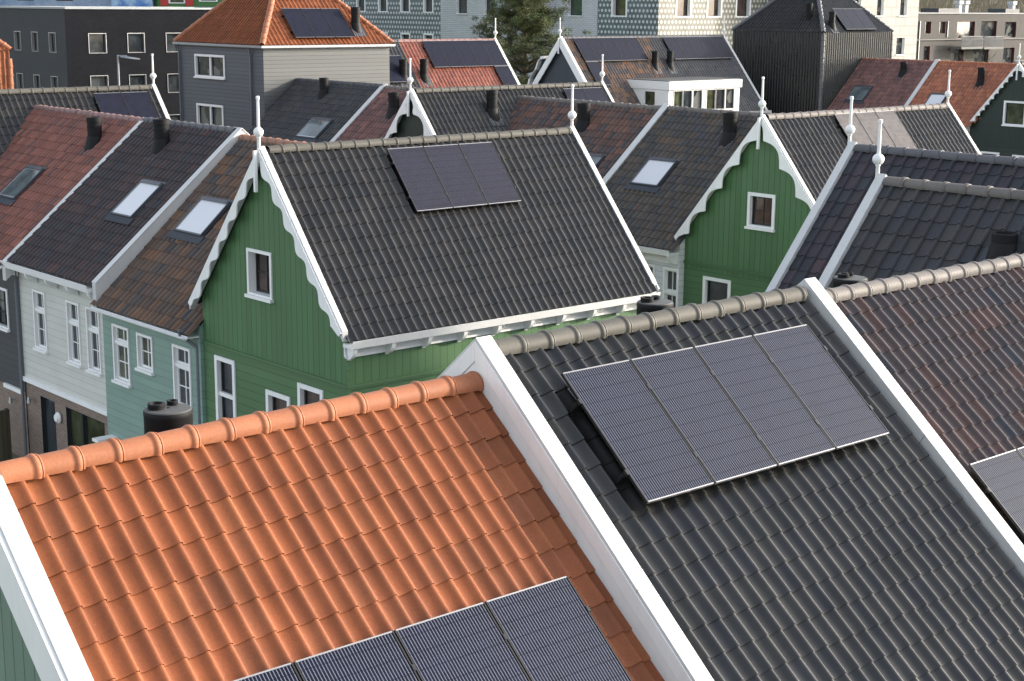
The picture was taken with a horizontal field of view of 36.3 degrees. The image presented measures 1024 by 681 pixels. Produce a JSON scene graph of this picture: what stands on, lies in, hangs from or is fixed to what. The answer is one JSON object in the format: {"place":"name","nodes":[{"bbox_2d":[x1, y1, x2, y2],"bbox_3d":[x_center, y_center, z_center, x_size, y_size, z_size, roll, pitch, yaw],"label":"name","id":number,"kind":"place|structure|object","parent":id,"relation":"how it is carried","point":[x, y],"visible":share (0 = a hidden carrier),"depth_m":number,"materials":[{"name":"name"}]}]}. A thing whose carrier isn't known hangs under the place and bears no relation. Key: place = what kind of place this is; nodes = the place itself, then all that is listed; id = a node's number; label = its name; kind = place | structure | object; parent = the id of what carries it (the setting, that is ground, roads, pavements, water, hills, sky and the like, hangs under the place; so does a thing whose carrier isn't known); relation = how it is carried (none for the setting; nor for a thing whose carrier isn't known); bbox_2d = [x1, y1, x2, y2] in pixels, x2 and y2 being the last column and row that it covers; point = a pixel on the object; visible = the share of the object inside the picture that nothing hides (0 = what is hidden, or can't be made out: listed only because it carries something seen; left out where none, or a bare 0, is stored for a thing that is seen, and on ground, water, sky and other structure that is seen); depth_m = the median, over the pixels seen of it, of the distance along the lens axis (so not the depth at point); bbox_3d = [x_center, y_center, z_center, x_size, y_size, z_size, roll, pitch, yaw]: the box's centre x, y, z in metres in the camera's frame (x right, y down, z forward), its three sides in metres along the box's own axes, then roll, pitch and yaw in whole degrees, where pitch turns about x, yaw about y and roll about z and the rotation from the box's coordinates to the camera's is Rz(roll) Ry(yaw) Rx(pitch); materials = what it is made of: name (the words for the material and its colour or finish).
{"place":"outdoors","nodes":[
{"label":"outdoors","id":0,"kind":"place"},
{"bbox_2d":[0,39,13,88],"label":"tower house","id":1,"kind":"structure","parent":0,"point":[6,74],"depth_m":64.94,"materials":[{"name":"tile"}]},
{"bbox_2d":[6,422,28,458],"bbox_3d":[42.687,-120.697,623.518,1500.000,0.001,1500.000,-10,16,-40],"label":"ground","id":2,"kind":"structure","parent":0,"point":[14,456],"depth_m":44.86,"materials":[{"name":"grey plant"}]},
{"bbox_2d":[0,105,143,456],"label":"row house","id":3,"kind":"structure","parent":2,"relation":"on","point":[52,159],"depth_m":45.21,"materials":[{"name":"tile"}]},
{"bbox_2d":[0,287,10,332],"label":"window","id":4,"kind":"structure","parent":3,"relation":"in","point":[4,307],"depth_m":44.42,"materials":[{"name":"white paint"}]},
{"bbox_2d":[0,408,11,461],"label":"garden fence","id":5,"kind":"object","parent":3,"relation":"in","point":[5,442],"visible":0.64,"depth_m":43.83,"materials":[{"name":"wood"}]},
{"bbox_2d":[0,54,169,158],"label":"corner house","id":6,"kind":"structure","parent":2,"relation":"on","point":[18,104],"depth_m":51.44,"materials":[{"name":"tile"}]},
{"bbox_2d":[92,434,116,442],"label":"brick garden wall","id":7,"kind":"structure","parent":2,"relation":"on","point":[100,439],"depth_m":39.63,"materials":[{"name":"white paint"}]},
{"bbox_2d":[0,6,213,120],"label":"flats","id":8,"kind":"structure","parent":2,"relation":"on","point":[67,46],"depth_m":98.07,"materials":[{"name":"grey paint"}]},
{"bbox_2d":[14,31,21,49],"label":"window","id":9,"kind":"structure","parent":8,"relation":"in","point":[17,34],"depth_m":100.52,"materials":[{"name":"grey glass"}]},
{"bbox_2d":[16,73,23,88],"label":"window","id":10,"kind":"structure","parent":8,"relation":"in","point":[20,83],"depth_m":101.06,"materials":[{"name":"grey glass"}]},
{"bbox_2d":[31,32,38,51],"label":"window","id":11,"kind":"structure","parent":8,"relation":"in","point":[34,35],"depth_m":98.64,"materials":[{"name":"grey glass"}]},
{"bbox_2d":[33,74,40,87],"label":"window","id":12,"kind":"structure","parent":8,"relation":"in","point":[36,78],"depth_m":99.20,"materials":[{"name":"grey glass"}]},
{"bbox_2d":[48,32,56,52],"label":"window","id":13,"kind":"structure","parent":8,"relation":"in","point":[52,36],"depth_m":96.83,"materials":[{"name":"grey glass"}]},
{"bbox_2d":[51,76,58,87],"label":"window","id":14,"kind":"structure","parent":8,"relation":"in","point":[54,79],"depth_m":97.33,"materials":[{"name":"grey glass"}]},
{"bbox_2d":[88,33,106,52],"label":"window","id":15,"kind":"structure","parent":8,"relation":"in","point":[97,42],"depth_m":96.71,"materials":[{"name":"grey glass"}]},
{"bbox_2d":[90,75,108,86],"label":"window","id":16,"kind":"structure","parent":8,"relation":"in","point":[98,80],"depth_m":97.19,"materials":[{"name":"silver glass"}]},
{"bbox_2d":[127,33,144,52],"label":"window","id":17,"kind":"structure","parent":8,"relation":"in","point":[135,41],"depth_m":98.40,"materials":[{"name":"grey glass"}]},
{"bbox_2d":[129,74,146,84],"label":"window","id":18,"kind":"structure","parent":8,"relation":"in","point":[138,79],"depth_m":98.88,"materials":[{"name":"glass"}]},
{"bbox_2d":[167,73,178,92],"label":"window","id":19,"kind":"structure","parent":8,"relation":"in","point":[172,79],"depth_m":100.56,"materials":[{"name":"glass"}]},
{"bbox_2d":[166,33,181,51],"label":"window","id":20,"kind":"structure","parent":8,"relation":"in","point":[170,47],"depth_m":100.00,"materials":[{"name":"grey glass"}]},
{"bbox_2d":[169,114,179,120],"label":"window","id":21,"kind":"structure","parent":8,"relation":"in","point":[175,117],"depth_m":101.03,"materials":[{"name":"white wood"}]},
{"bbox_2d":[117,55,139,84],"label":"street lamp","id":22,"kind":"object","parent":2,"relation":"on","point":[123,56],"visible":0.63,"depth_m":79.82,"materials":[{"name":"silver metal"}]},
{"bbox_2d":[87,134,313,439],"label":"row house","id":23,"kind":"structure","parent":2,"relation":"on","point":[153,335],"depth_m":38.47,"materials":[{"name":"tile"}]},
{"bbox_2d":[111,323,131,388],"bbox_3d":[-9.713,0.369,38.979,0.225,1.506,0.910,-10,16,-40],"label":"window","id":24,"kind":"structure","parent":23,"relation":"in","point":[120,334],"depth_m":39.11,"materials":[{"name":"white paint"}]},
{"bbox_2d":[135,332,154,375],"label":"window","id":25,"kind":"structure","parent":23,"relation":"in","point":[144,343],"depth_m":38.15,"materials":[{"name":"white paint"}]},
{"bbox_2d":[172,344,193,414],"bbox_3d":[-7.730,0.901,36.771,0.225,1.566,0.880,-10,16,-40],"label":"window","id":26,"kind":"structure","parent":23,"relation":"in","point":[181,356],"depth_m":36.90,"materials":[{"name":"white paint"}]},
{"bbox_2d":[330,83,418,141],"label":"row house","id":27,"kind":"structure","parent":2,"relation":"on","point":[373,116],"depth_m":61.95,"materials":[{"name":"tile"}]},
{"bbox_2d":[388,39,420,87],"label":"terraced house","id":28,"kind":"structure","parent":2,"relation":"on","point":[399,67],"depth_m":76.52,"materials":[{"name":"tile"}]},
{"bbox_2d":[188,84,660,421],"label":"corner house","id":29,"kind":"structure","parent":2,"relation":"on","point":[335,269],"depth_m":34.10,"materials":[{"name":"wood"}]},
{"bbox_2d":[214,355,236,420],"bbox_3d":[-6.474,1.741,35.632,0.245,2.770,0.920,-10,16,-40],"label":"window","id":30,"kind":"structure","parent":29,"relation":"in","point":[225,372],"depth_m":35.64,"materials":[{"name":"white paint"}]},
{"bbox_2d":[244,247,273,303],"bbox_3d":[-5.384,-1.424,33.769,0.325,1.082,1.040,-10,16,-40],"label":"window","id":31,"kind":"structure","parent":29,"relation":"in","point":[258,262],"depth_m":33.98,"materials":[{"name":"white paint"}]},
{"bbox_2d":[265,389,290,411],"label":"window","id":32,"kind":"structure","parent":29,"relation":"in","point":[274,400],"depth_m":34.07,"materials":[{"name":"white paint"}]},
{"bbox_2d":[297,382,323,405],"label":"window","id":33,"kind":"structure","parent":29,"relation":"in","point":[306,394],"depth_m":33.07,"materials":[{"name":"white paint"}]},
{"bbox_2d":[384,54,614,138],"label":"corner house","id":34,"kind":"structure","parent":2,"relation":"on","point":[431,111],"depth_m":55.55,"materials":[{"name":"tile"}]},
{"bbox_2d":[470,0,590,84],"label":"pine tree","id":35,"kind":"object","parent":2,"relation":"on","point":[530,20],"visible":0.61,"depth_m":93.94,"materials":[{"name":"green plant"}]},
{"bbox_2d":[528,56,547,83],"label":"bell gable house","id":36,"kind":"structure","parent":2,"relation":"on","point":[540,63],"depth_m":90.40,"materials":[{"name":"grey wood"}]},
{"bbox_2d":[506,95,684,243],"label":"row house","id":37,"kind":"structure","parent":2,"relation":"on","point":[608,132],"depth_m":53.30,"materials":[{"name":"tile"}]},
{"bbox_2d":[532,18,771,112],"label":"terraced house","id":38,"kind":"structure","parent":2,"relation":"on","point":[634,70],"depth_m":88.88,"materials":[{"name":"tile"}]},
{"bbox_2d":[602,103,777,306],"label":"row house","id":39,"kind":"structure","parent":2,"relation":"on","point":[659,178],"depth_m":48.80,"materials":[{"name":"tile"}]},
{"bbox_2d":[647,264,654,293],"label":"window","id":40,"kind":"structure","parent":39,"relation":"in","point":[652,267],"depth_m":47.48,"materials":[{"name":"white paint"}]},
{"bbox_2d":[662,267,678,306],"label":"window","id":41,"kind":"structure","parent":39,"relation":"in","point":[669,288],"depth_m":47.08,"materials":[{"name":"white paint"}]},
{"bbox_2d":[648,18,767,110],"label":"terraced house","id":42,"kind":"structure","parent":2,"relation":"on","point":[697,55],"depth_m":94.37,"materials":[{"name":"tile"}]},
{"bbox_2d":[674,70,980,305],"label":"corner house","id":43,"kind":"structure","parent":2,"relation":"on","point":[742,224],"depth_m":44.86,"materials":[{"name":"wood"}]},
{"bbox_2d":[702,276,730,303],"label":"window","id":44,"kind":"structure","parent":43,"relation":"in","point":[713,288],"depth_m":46.05,"materials":[{"name":"white paint"}]},
{"bbox_2d":[744,192,775,232],"bbox_3d":[7.080,-3.646,44.241,0.245,1.050,1.060,-10,16,-40],"label":"window","id":45,"kind":"structure","parent":43,"relation":"in","point":[760,206],"depth_m":44.32,"materials":[{"name":"white paint"}]},
{"bbox_2d":[765,96,1023,291],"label":"gabled house","id":46,"kind":"structure","parent":2,"relation":"on","point":[824,227],"depth_m":32.87,"materials":[{"name":"tile"}]},
{"bbox_2d":[819,119,1023,287],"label":"gabled house","id":47,"kind":"structure","parent":2,"relation":"on","point":[899,226],"depth_m":26.96,"materials":[{"name":"tile"}]},
{"bbox_2d":[904,59,1017,133],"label":"row house","id":48,"kind":"structure","parent":2,"relation":"on","point":[974,86],"depth_m":91.17,"materials":[{"name":"tile"}]},
{"bbox_2d":[918,0,1023,12],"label":"winter wood","id":49,"kind":"object","parent":2,"relation":"on","point":[974,5],"visible":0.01,"depth_m":208.28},
{"bbox_2d":[946,51,1013,62],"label":"bare tree","id":50,"kind":"object","parent":2,"relation":"on","point":[976,57],"visible":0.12,"depth_m":122.06,"materials":[{"name":"brown plant"}]},
{"bbox_2d":[965,43,1023,157],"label":"corner house","id":51,"kind":"structure","parent":2,"relation":"on","point":[997,128],"depth_m":87.38,"materials":[{"name":"wood"}]},
{"bbox_2d":[980,151,999,154],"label":"window","id":52,"kind":"structure","parent":51,"relation":"in","point":[982,152],"depth_m":88.38,"materials":[{"name":"white paint"}]},
{"bbox_2d":[1001,100,1023,126],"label":"window","id":53,"kind":"structure","parent":51,"relation":"in","point":[1013,111],"depth_m":87.01,"materials":[{"name":"white paint"}]},
{"bbox_2d":[0,0,153,6],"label":"apartment building","id":54,"kind":"structure","parent":0,"point":[136,3],"depth_m":121.16,"materials":[{"name":"paint"}]},
{"bbox_2d":[0,117,248,455],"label":"row house","id":55,"kind":"structure","parent":0,"point":[75,254],"depth_m":41.73,"materials":[{"name":"tile"}]},
{"bbox_2d":[32,289,48,353],"bbox_3d":[-12.805,-0.525,42.501,0.225,1.686,0.810,-10,16,-40],"label":"window","id":56,"kind":"structure","parent":55,"relation":"in","point":[38,297],"depth_m":42.62,"materials":[{"name":"white paint"}]},
{"bbox_2d":[40,395,56,452],"bbox_3d":[-12.702,2.618,43.142,0.156,2.124,0.874,-10,16,-40],"label":"door","id":57,"kind":"structure","parent":55,"relation":"in","point":[47,406],"depth_m":43.27,"materials":[{"name":"paint"}]},
{"bbox_2d":[54,412,60,422],"bbox_3d":[-12.328,2.096,42.347,0.100,0.300,0.300,-10,16,-40],"label":"wall lamp","id":58,"kind":"object","parent":55,"relation":"attached to","point":[57,417],"visible":1,"depth_m":42.28,"materials":[{"name":"white glass"}]},
{"bbox_2d":[65,300,82,368],"bbox_3d":[-11.470,-0.179,41.012,0.225,1.716,0.790,-10,16,-40],"label":"window","id":59,"kind":"structure","parent":55,"relation":"in","point":[72,308],"depth_m":41.13,"materials":[{"name":"white paint"}]},
{"bbox_2d":[66,407,104,446],"bbox_3d":[-11.225,2.985,41.492,0.156,2.124,2.224,-10,16,-40],"label":"patio door","id":60,"kind":"structure","parent":55,"relation":"in","point":[81,428],"depth_m":41.68,"materials":[{"name":"paint"}]},
{"bbox_2d":[85,306,102,376],"bbox_3d":[-10.726,0.020,40.184,0.225,1.726,0.790,-10,16,-40],"label":"window","id":61,"kind":"structure","parent":55,"relation":"in","point":[93,336],"depth_m":40.31,"materials":[{"name":"white paint"}]},
{"bbox_2d":[154,0,222,6],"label":"apartment building","id":62,"kind":"structure","parent":0,"point":[185,3],"depth_m":121.53,"materials":[{"name":"red paint"}]},
{"bbox_2d":[168,0,184,2],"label":"window","id":63,"kind":"structure","parent":62,"relation":"in","point":[169,1],"depth_m":121.63,"materials":[{"name":"white paint"}]},
{"bbox_2d":[172,0,395,131],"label":"tower house","id":64,"kind":"structure","parent":0,"point":[236,58],"depth_m":69.21,"materials":[{"name":"wood"}]},
{"bbox_2d":[193,54,225,79],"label":"window","id":65,"kind":"structure","parent":64,"relation":"in","point":[208,66],"depth_m":70.14,"materials":[{"name":"white paint"}]},
{"bbox_2d":[196,103,223,125],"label":"window","id":66,"kind":"structure","parent":64,"relation":"in","point":[209,114],"depth_m":70.69,"materials":[{"name":"white paint"}]},
{"bbox_2d":[247,77,382,142],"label":"row house","id":67,"kind":"structure","parent":0,"point":[314,110],"depth_m":64.94,"materials":[{"name":"tile"}]},
{"bbox_2d":[0,371,664,680],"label":"terraced house","id":68,"kind":"structure","parent":0,"point":[416,531],"depth_m":13.82,"materials":[{"name":"tile"}]},
{"bbox_2d":[143,399,192,433],"bbox_3d":[-3.423,1.286,15.654,0.485,1.370,0.485,-10,16,-40],"label":"ventilation drum","id":69,"kind":"object","parent":68,"relation":"on","point":[162,416],"visible":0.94,"depth_m":15.38,"materials":[{"name":"black metal"}]},
{"bbox_2d":[341,0,439,38],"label":"apartment building","id":70,"kind":"structure","parent":0,"point":[405,19],"depth_m":142.44,"materials":[{"name":"white paint"}]},
{"bbox_2d":[356,0,365,11],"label":"window","id":71,"kind":"structure","parent":70,"relation":"in","point":[359,3],"depth_m":147.23,"materials":[{"name":"white paint"}]},
{"bbox_2d":[378,0,387,11],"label":"window","id":72,"kind":"structure","parent":70,"relation":"in","point":[382,4],"depth_m":144.76,"materials":[{"name":"white paint"}]},
{"bbox_2d":[400,0,409,12],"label":"window","id":73,"kind":"structure","parent":70,"relation":"in","point":[404,4],"depth_m":142.27,"materials":[{"name":"white paint"}]},
{"bbox_2d":[400,32,409,38],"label":"window","id":74,"kind":"structure","parent":70,"relation":"in","point":[402,35],"depth_m":142.86,"materials":[{"name":"white paint"}]},
{"bbox_2d":[423,0,433,12],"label":"window","id":75,"kind":"structure","parent":70,"relation":"in","point":[428,5],"depth_m":139.76,"materials":[{"name":"white paint"}]},
{"bbox_2d":[423,33,433,38],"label":"window","id":76,"kind":"structure","parent":70,"relation":"in","point":[425,35],"depth_m":140.20,"materials":[{"name":"white paint"}]},
{"bbox_2d":[398,18,520,87],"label":"terraced house","id":77,"kind":"structure","parent":0,"point":[446,62],"depth_m":79.28,"materials":[{"name":"tile"}]},
{"bbox_2d":[440,0,548,76],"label":"apartment building","id":78,"kind":"structure","parent":0,"point":[456,20],"depth_m":136.13,"materials":[{"name":"white brick"}]},
{"bbox_2d":[456,0,466,13],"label":"window","id":79,"kind":"structure","parent":78,"relation":"in","point":[461,4],"depth_m":136.29,"materials":[{"name":"white paint"}]},
{"bbox_2d":[483,0,494,14],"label":"window","id":80,"kind":"structure","parent":78,"relation":"in","point":[487,6],"depth_m":133.65,"materials":[{"name":"white paint"}]},
{"bbox_2d":[548,0,598,47],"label":"apartment building","id":81,"kind":"structure","parent":0,"point":[581,16],"depth_m":127.59,"materials":[{"name":"white brick"}]},
{"bbox_2d":[567,0,581,16],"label":"window","id":82,"kind":"structure","parent":81,"relation":"in","point":[575,6],"depth_m":127.93,"materials":[{"name":"green glass"}]},
{"bbox_2d":[598,0,769,46],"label":"apartment building","id":83,"kind":"structure","parent":0,"point":[654,17],"depth_m":123.88,"materials":[{"name":"white paint"}]},
{"bbox_2d":[611,0,627,16],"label":"window","id":84,"kind":"structure","parent":83,"relation":"in","point":[618,7],"depth_m":124.33,"materials":[{"name":"white paint"}]},
{"bbox_2d":[675,0,691,16],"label":"window","id":85,"kind":"structure","parent":83,"relation":"in","point":[683,8],"depth_m":123.00,"materials":[{"name":"white paint"}]},
{"bbox_2d":[706,0,722,16],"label":"window","id":86,"kind":"structure","parent":83,"relation":"in","point":[713,8],"depth_m":125.31,"materials":[{"name":"white paint"}]},
{"bbox_2d":[735,0,750,16],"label":"window","id":87,"kind":"structure","parent":83,"relation":"in","point":[743,7],"depth_m":127.56,"materials":[{"name":"white paint"}]},
{"bbox_2d":[438,285,1023,680],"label":"terraced house","id":88,"kind":"structure","parent":0,"point":[755,486],"depth_m":16.55,"materials":[{"name":"tile"}]},
{"bbox_2d":[637,295,673,314],"bbox_3d":[1.832,0.111,20.164,0.475,1.370,0.475,-10,16,-40],"label":"ventilation drum","id":89,"kind":"object","parent":88,"relation":"on","point":[652,303],"visible":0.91,"depth_m":19.91,"materials":[{"name":"black metal"}]},
{"bbox_2d":[731,0,893,112],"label":"tower house","id":90,"kind":"structure","parent":0,"point":[795,61],"depth_m":97.56,"materials":[{"name":"metal"}]},
{"bbox_2d":[770,0,918,59],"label":"apartment building","id":91,"kind":"structure","parent":0,"point":[899,18],"depth_m":135.89,"materials":[{"name":"white paint"}]},
{"bbox_2d":[874,0,883,16],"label":"window","id":92,"kind":"structure","parent":91,"relation":"in","point":[879,4],"depth_m":133.75,"materials":[{"name":"white paint"}]},
{"bbox_2d":[895,38,904,55],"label":"window","id":93,"kind":"structure","parent":91,"relation":"in","point":[900,42],"depth_m":136.59,"materials":[{"name":"grey glass"}]},
{"bbox_2d":[898,0,907,16],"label":"window","id":94,"kind":"structure","parent":91,"relation":"in","point":[902,7],"depth_m":135.92,"materials":[{"name":"white paint"}]},
{"bbox_2d":[827,57,934,109],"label":"row house","id":95,"kind":"structure","parent":0,"point":[876,82],"depth_m":95.22,"materials":[{"name":"tile"}]},
{"bbox_2d":[798,253,1023,578],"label":"terraced house","id":96,"kind":"structure","parent":0,"point":[937,355],"depth_m":19.99,"materials":[{"name":"tile"}]},
{"bbox_2d":[832,272,867,287],"bbox_3d":[4.911,-0.304,22.827,0.505,1.370,0.505,-10,16,-40],"label":"ventilation drum","id":97,"kind":"object","parent":96,"relation":"on","point":[847,278],"visible":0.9,"depth_m":22.59,"materials":[{"name":"black metal"}]},
{"bbox_2d":[916,0,1023,62],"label":"apartment building","id":98,"kind":"structure","parent":0,"point":[944,33],"depth_m":149.76,"materials":[{"name":"concrete"}]},
{"bbox_2d":[923,46,929,59],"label":"window","id":99,"kind":"structure","parent":98,"relation":"in","point":[926,54],"depth_m":146.00,"materials":[{"name":"brown glass"}]},
{"bbox_2d":[925,21,931,33],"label":"window","id":100,"kind":"structure","parent":98,"relation":"in","point":[927,23],"depth_m":145.50,"materials":[{"name":"brown glass"}]},
{"bbox_2d":[939,21,945,33],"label":"window","id":101,"kind":"structure","parent":98,"relation":"in","point":[942,26],"depth_m":146.96,"materials":[{"name":"brown glass"}]},
{"bbox_2d":[950,49,963,60],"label":"window","id":102,"kind":"structure","parent":98,"relation":"in","point":[953,51],"depth_m":149.32,"materials":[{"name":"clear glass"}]},
{"bbox_2d":[956,21,974,38],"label":"window","id":103,"kind":"structure","parent":98,"relation":"in","point":[964,28],"depth_m":149.57,"materials":[{"name":"white glass"}]},
{"bbox_2d":[973,49,988,61],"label":"window","id":104,"kind":"structure","parent":98,"relation":"in","point":[976,52],"depth_m":152.07,"materials":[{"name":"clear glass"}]},
{"bbox_2d":[981,21,996,37],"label":"window","id":105,"kind":"structure","parent":98,"relation":"in","point":[988,28],"depth_m":152.19,"materials":[{"name":"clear glass"}]},
{"bbox_2d":[1002,47,1014,62],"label":"window","id":106,"kind":"structure","parent":98,"relation":"in","point":[1007,52],"depth_m":155.23,"materials":[{"name":"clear glass"}]},
{"bbox_2d":[1004,22,1016,37],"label":"window","id":107,"kind":"structure","parent":98,"relation":"in","point":[1010,27],"depth_m":154.70,"materials":[{"name":"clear glass"}]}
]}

